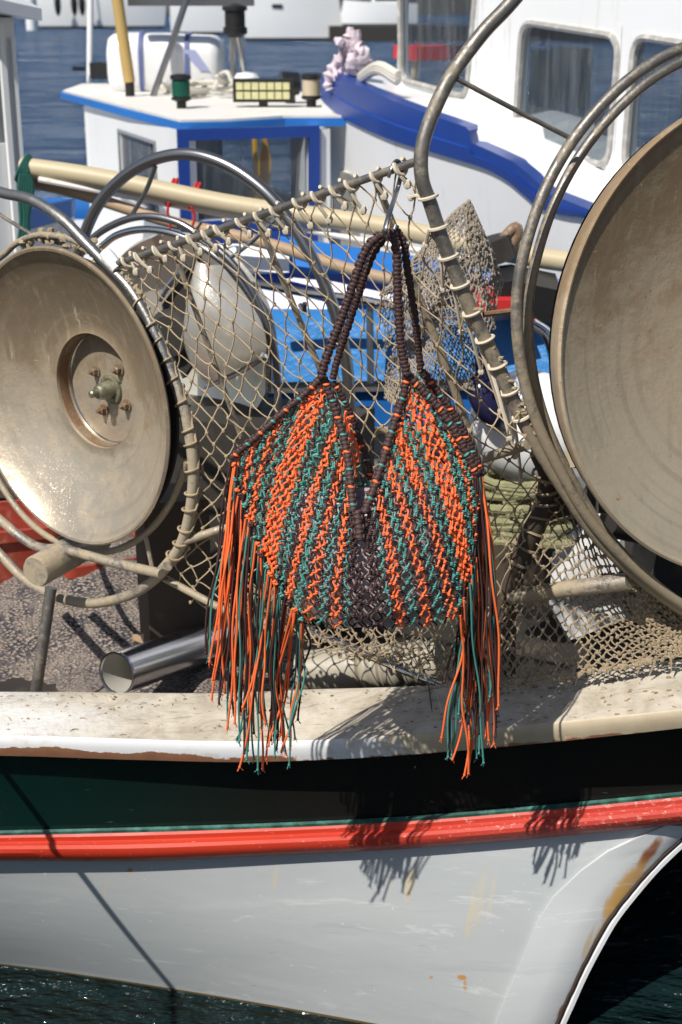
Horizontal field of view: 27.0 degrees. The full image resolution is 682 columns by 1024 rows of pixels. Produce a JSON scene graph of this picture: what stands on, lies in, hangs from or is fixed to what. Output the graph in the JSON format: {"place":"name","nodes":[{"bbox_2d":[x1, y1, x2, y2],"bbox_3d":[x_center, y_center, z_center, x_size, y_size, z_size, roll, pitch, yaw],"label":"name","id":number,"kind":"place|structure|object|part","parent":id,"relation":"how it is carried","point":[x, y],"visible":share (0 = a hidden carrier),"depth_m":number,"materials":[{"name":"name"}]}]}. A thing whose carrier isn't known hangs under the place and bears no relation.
{"place":"outdoors","nodes":[
{"label":"outdoors","id":0,"kind":"place"},
{"bbox_2d":[0,15,681,1023],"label":"water","id":1,"kind":"structure","parent":0,"point":[634,975],"depth_m":3.19,"materials":[{"name":"blue liquid"}]},
{"bbox_2d":[26,0,36,30],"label":"mooring pile","id":2,"kind":"object","parent":1,"relation":"in","point":[31,25],"depth_m":80.00,"materials":[{"name":"white"}]},
{"bbox_2d":[0,0,74,263],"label":"white wheelhouse","id":3,"kind":"object","parent":1,"relation":"on","point":[11,148],"visible":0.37,"depth_m":4.53,"materials":[{"name":"paint"}]},
{"bbox_2d":[0,81,4,142],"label":"window","id":4,"kind":"structure","parent":3,"relation":"in","point":[2,134],"depth_m":4.53,"materials":[{"name":"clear glass"}]},
{"bbox_2d":[36,0,165,28],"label":"moored yacht","id":5,"kind":"object","parent":1,"relation":"on","point":[138,16],"visible":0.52,"depth_m":84.67,"materials":[{"name":"white plastic"}]},
{"bbox_2d":[54,0,60,15],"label":"fender","id":6,"kind":"object","parent":5,"relation":"hanging from","point":[57,4],"visible":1,"depth_m":83.28,"materials":[{"name":"black plastic"}]},
{"bbox_2d":[71,0,77,15],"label":"fender","id":7,"kind":"object","parent":5,"relation":"hanging from","point":[74,5],"visible":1,"depth_m":83.28,"materials":[{"name":"black plastic"}]},
{"bbox_2d":[79,0,84,15],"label":"fender","id":8,"kind":"object","parent":5,"relation":"hanging from","point":[82,6],"visible":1,"depth_m":83.28,"materials":[{"name":"black plastic"}]},
{"bbox_2d":[170,6,224,34],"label":"moored yacht","id":9,"kind":"object","parent":1,"relation":"on","point":[203,19],"visible":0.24,"depth_m":71.67,"materials":[{"name":"white plastic"}]},
{"bbox_2d":[42,0,360,260],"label":"cabin boat","id":10,"kind":"object","parent":1,"relation":"on","point":[127,127],"visible":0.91,"depth_m":6.42,"materials":[{"name":"white paint"}]},
{"bbox_3d":[-0.912,-1.547,6.463,0.239,0.300,0.575,0,20,0],"label":"side window","id":11,"kind":"part","parent":10,"relation":"part of","materials":[{"name":"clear glass"}]},
{"bbox_2d":[106,31,225,91],"bbox_3d":[-0.927,-2.387,7.591,0.611,0.342,0.418,0,20,0],"label":"liferaft canister","id":12,"kind":"object","parent":10,"relation":"on","point":[198,56],"visible":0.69,"depth_m":7.40,"materials":[{"name":"white painted plastic"},{"name":"grey plastic"},{"name":"blue webbing fabric"}]},
{"bbox_2d":[160,70,257,95],"bbox_3d":[-0.679,-2.204,7.278,0.551,0.116,1.040,0,20,0],"label":"loose rope","id":13,"kind":"object","parent":10,"relation":"on","point":[200,86],"visible":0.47,"depth_m":7.10,"materials":[{"name":"beige fabric"}]},
{"bbox_3d":[-0.372,-1.363,5.827,0.592,0.412,0.022,-6,21,-17],"label":"door","id":14,"kind":"part","parent":10,"relation":"part of","materials":[{"name":"blue paint"}]},
{"bbox_2d":[249,138,270,199],"bbox_3d":[-0.342,-1.433,5.949,0.120,0.330,0.061,-7,21,-18],"label":"oilskin","id":15,"kind":"object","parent":10,"relation":"hanging from","point":[262,167],"visible":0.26,"depth_m":5.95,"materials":[{"name":"yellow fabric"}]},
{"bbox_3d":[-0.372,-0.880,6.003,0.575,0.607,0.020,-6,21,-17],"label":"door panel","id":16,"kind":"part","parent":10,"relation":"part of","materials":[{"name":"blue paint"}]},
{"bbox_2d":[35,0,471,14],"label":"harbour wall","id":17,"kind":"structure","parent":1,"relation":"in","point":[462,7],"depth_m":141.36,"materials":[{"name":"concrete"}]},
{"bbox_2d":[245,0,341,40],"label":"moored yacht","id":18,"kind":"object","parent":1,"relation":"on","point":[289,20],"visible":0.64,"depth_m":61.73,"materials":[{"name":"white plastic"}]},
{"bbox_2d":[0,472,681,1023],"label":"fishing boat","id":19,"kind":"object","parent":1,"relation":"on","point":[368,856],"visible":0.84,"depth_m":2.73,"materials":[{"name":"paint"}]},
{"bbox_2d":[0,186,198,691],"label":"net hauler","id":20,"kind":"object","parent":19,"relation":"on","point":[90,416],"visible":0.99,"depth_m":2.86,"materials":[{"name":"stained steel"},{"name":"black rubber"},{"name":"rusty steel"}]},
{"bbox_2d":[0,535,320,692],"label":"deck mat","id":21,"kind":"object","parent":19,"relation":"on","point":[83,642],"visible":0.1,"depth_m":3.41,"materials":[{"name":"speckled grey rubber"}]},
{"bbox_2d":[0,499,60,583],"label":"plastic tub","id":22,"kind":"object","parent":21,"relation":"on","point":[17,552],"visible":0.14,"depth_m":3.54,"materials":[{"name":"red plastic"}]},
{"bbox_2d":[58,532,135,578],"bbox_3d":[-0.611,0.133,3.620,0.240,0.093,0.218,-9,22,-24],"label":"plastic tub","id":23,"kind":"object","parent":21,"relation":"on","point":[80,571],"visible":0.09,"depth_m":3.49,"materials":[{"name":"red plastic"}]},
{"bbox_2d":[132,482,212,645],"bbox_3d":[-0.375,0.151,3.194,0.180,0.412,0.168,-6,21,-15],"label":"wooden bitt","id":24,"kind":"object","parent":21,"relation":"on","point":[165,609],"visible":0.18,"depth_m":3.13,"materials":[{"name":"brown wood"}]},
{"bbox_2d":[99,606,291,692],"bbox_3d":[-0.302,0.292,3.140,0.091,0.195,0.607,12,23,29],"label":"steel pipe","id":25,"kind":"object","parent":21,"relation":"on","point":[131,668],"visible":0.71,"depth_m":2.96,"materials":[{"name":"silver metal"}]},
{"bbox_2d":[73,148,374,634],"bbox_3d":[-0.326,-0.312,3.544,0.805,1.157,0.304,7,21,17],"label":"net hauler","id":26,"kind":"object","parent":19,"relation":"on","point":[247,291],"visible":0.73,"depth_m":3.44,"materials":[{"name":"silver metal"}]},
{"bbox_2d":[115,156,557,685],"bbox_3d":[-0.032,-0.136,2.590,0.853,1.048,0.305,12,23,29],"label":"guard net","id":27,"kind":"object","parent":19,"relation":"attached to","point":[380,656],"visible":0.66,"depth_m":2.51,"materials":[{"name":"fabric"}]},
{"bbox_2d":[383,159,403,241],"bbox_3d":[0.076,-0.467,2.130,0.027,0.101,0.205,2,20,5],"label":"steel hook","id":28,"kind":"object","parent":27,"relation":"hanging from","point":[390,210],"visible":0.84,"depth_m":2.10,"materials":[{"name":"silver metal"}]},
{"bbox_2d":[203,228,501,778],"bbox_3d":[0.019,0.010,2.243,0.489,0.914,0.210,0,20,0],"label":"macrame bag","id":29,"kind":"object","parent":28,"relation":"hanging from","point":[349,553],"visible":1,"depth_m":2.20,"materials":[{"name":"fabric"}]},
{"bbox_2d":[293,638,443,689],"bbox_3d":[0.058,0.325,2.981,0.314,0.149,0.100,4,20,11],"label":"drain hose","id":30,"kind":"object","parent":19,"relation":"on","point":[324,670],"visible":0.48,"depth_m":2.95,"materials":[{"name":"white plastic"}]},
{"bbox_2d":[467,352,579,481],"bbox_3d":[0.436,-0.223,3.255,0.322,0.347,0.330,0,20,0],"label":"mooring buoy","id":31,"kind":"object","parent":19,"relation":"on","point":[495,439],"visible":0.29,"depth_m":3.16,"materials":[{"name":"white paint"}]},
{"bbox_2d":[484,469,572,548],"bbox_3d":[0.420,-0.006,3.275,0.235,0.187,0.142,0,20,0],"label":"rope coil","id":32,"kind":"object","parent":19,"relation":"on","point":[507,490],"visible":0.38,"depth_m":3.22,"materials":[{"name":"beige fabric"}]},
{"bbox_2d":[413,0,681,678],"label":"net hauler","id":33,"kind":"object","parent":19,"relation":"on","point":[615,354],"visible":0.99,"depth_m":2.32,"materials":[{"name":"steel"},{"name":"beige painted metal"},{"name":"rust"}]},
{"bbox_2d":[549,513,630,639],"bbox_3d":[0.600,0.117,3.269,0.228,0.266,0.379,3,20,9],"label":"buoy","id":34,"kind":"object","parent":19,"relation":"on","point":[560,568],"visible":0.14,"depth_m":3.17,"materials":[{"name":"white paint"}]},
{"bbox_2d":[499,496,681,694],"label":"muddy net","id":35,"kind":"object","parent":19,"relation":"on","point":[675,635],"visible":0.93,"depth_m":2.57,"materials":[{"name":"beige fabric"}]},
{"bbox_2d":[341,0,417,23],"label":"moored yacht","id":36,"kind":"object","parent":1,"relation":"on","point":[372,12],"visible":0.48,"depth_m":91.38,"materials":[{"name":"white plastic"}]},
{"bbox_2d":[219,236,585,488],"bbox_3d":[0.143,-0.250,4.298,1.500,1.043,0.826,8,22,21],"label":"open boat","id":37,"kind":"object","parent":1,"relation":"on","point":[546,287],"visible":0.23,"depth_m":4.04,"materials":[{"name":"blue paint"}]},
{"bbox_2d":[18,157,567,271],"bbox_3d":[-0.147,-0.872,4.152,1.686,0.280,0.058,5,21,13],"label":"boom","id":38,"kind":"object","parent":37,"relation":"on","point":[236,205],"visible":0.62,"depth_m":4.17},
{"bbox_2d":[14,153,34,248],"bbox_3d":[-0.953,-0.935,4.324,0.074,0.301,0.120,0,20,0],"label":"rope","id":39,"kind":"object","parent":38,"relation":"attached to","point":[23,178],"visible":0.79,"depth_m":4.27,"materials":[{"name":"green fabric"}]},
{"bbox_2d":[165,178,178,228],"bbox_3d":[-0.505,-0.912,4.249,0.043,0.167,0.118,0,20,0],"label":"cord tie","id":40,"kind":"object","parent":38,"relation":"attached to","point":[168,204],"visible":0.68,"depth_m":4.21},
{"bbox_2d":[188,182,200,225],"bbox_3d":[-0.438,-0.915,4.247,0.043,0.136,0.117,0,20,0],"label":"cord tie","id":41,"kind":"object","parent":38,"relation":"attached to","point":[197,185],"visible":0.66,"depth_m":4.21,"materials":[{"name":"red fabric"}]},
{"bbox_2d":[33,178,392,284],"bbox_3d":[-0.409,-0.843,4.242,1.170,0.272,0.036,6,21,16],"label":"wooden pole","id":42,"kind":"object","parent":38,"relation":"attached to","point":[126,208],"visible":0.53,"depth_m":4.22,"materials":[{"name":"brown wood"}]},
{"bbox_2d":[38,176,468,259],"bbox_3d":[-0.238,-0.865,4.176,1.371,0.203,0.102,5,21,14],"label":"batten","id":43,"kind":"object","parent":38,"relation":"attached to","point":[319,232],"visible":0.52,"depth_m":4.25,"materials":[{"name":"wood"}]},
{"bbox_2d":[375,199,503,408],"bbox_3d":[0.211,-0.433,3.008,0.279,0.445,0.216,0,20,0],"label":"net bundle","id":44,"kind":"object","parent":38,"relation":"hanging from","point":[486,253],"visible":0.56,"depth_m":3.00,"materials":[{"name":"beige fabric"}]},
{"bbox_2d":[473,222,523,265],"bbox_3d":[0.438,-0.750,3.984,0.144,0.127,0.110,0,20,0],"label":"hook bracket","id":45,"kind":"object","parent":38,"relation":"attached to","point":[506,239],"visible":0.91,"depth_m":3.95,"materials":[{"name":"metal"}]},
{"bbox_2d":[329,24,607,41],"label":"pontoon","id":46,"kind":"object","parent":1,"relation":"on","point":[378,32],"visible":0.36,"depth_m":61.10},
{"bbox_2d":[321,0,681,278],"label":"white trawler","id":47,"kind":"object","parent":1,"relation":"on","point":[491,160],"visible":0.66,"depth_m":5.24,"materials":[{"name":"paint"}]},
{"bbox_2d":[322,27,372,90],"bbox_3d":[0.042,-1.916,6.039,0.243,0.273,0.172,0,20,0],"label":"bow cloth","id":48,"kind":"object","parent":47,"relation":"attached to","point":[352,57],"visible":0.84,"depth_m":6.01,"materials":[{"name":"white fabric"}]},
{"bbox_2d":[357,61,400,85],"bbox_3d":[0.144,-1.783,5.782,0.061,0.102,0.345,-9,22,-24],"label":"mooring line","id":49,"kind":"object","parent":47,"relation":"on","point":[390,73],"visible":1,"depth_m":5.69,"materials":[{"name":"beige fabric"}]},
{"bbox_2d":[397,0,477,100],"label":"window","id":50,"kind":"structure","parent":47,"relation":"in","point":[407,82],"depth_m":5.94,"materials":[{"name":"white paint"}]},
{"bbox_2d":[512,19,621,168],"bbox_3d":[0.791,-1.481,5.006,0.049,0.473,0.667,-9,22,-22],"label":"window","id":51,"kind":"structure","parent":47,"relation":"in","point":[610,30],"depth_m":4.92,"materials":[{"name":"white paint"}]},
{"bbox_2d":[621,32,681,164],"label":"window","id":52,"kind":"structure","parent":47,"relation":"in","point":[638,40],"depth_m":4.61,"materials":[{"name":"white paint"}]}
]}

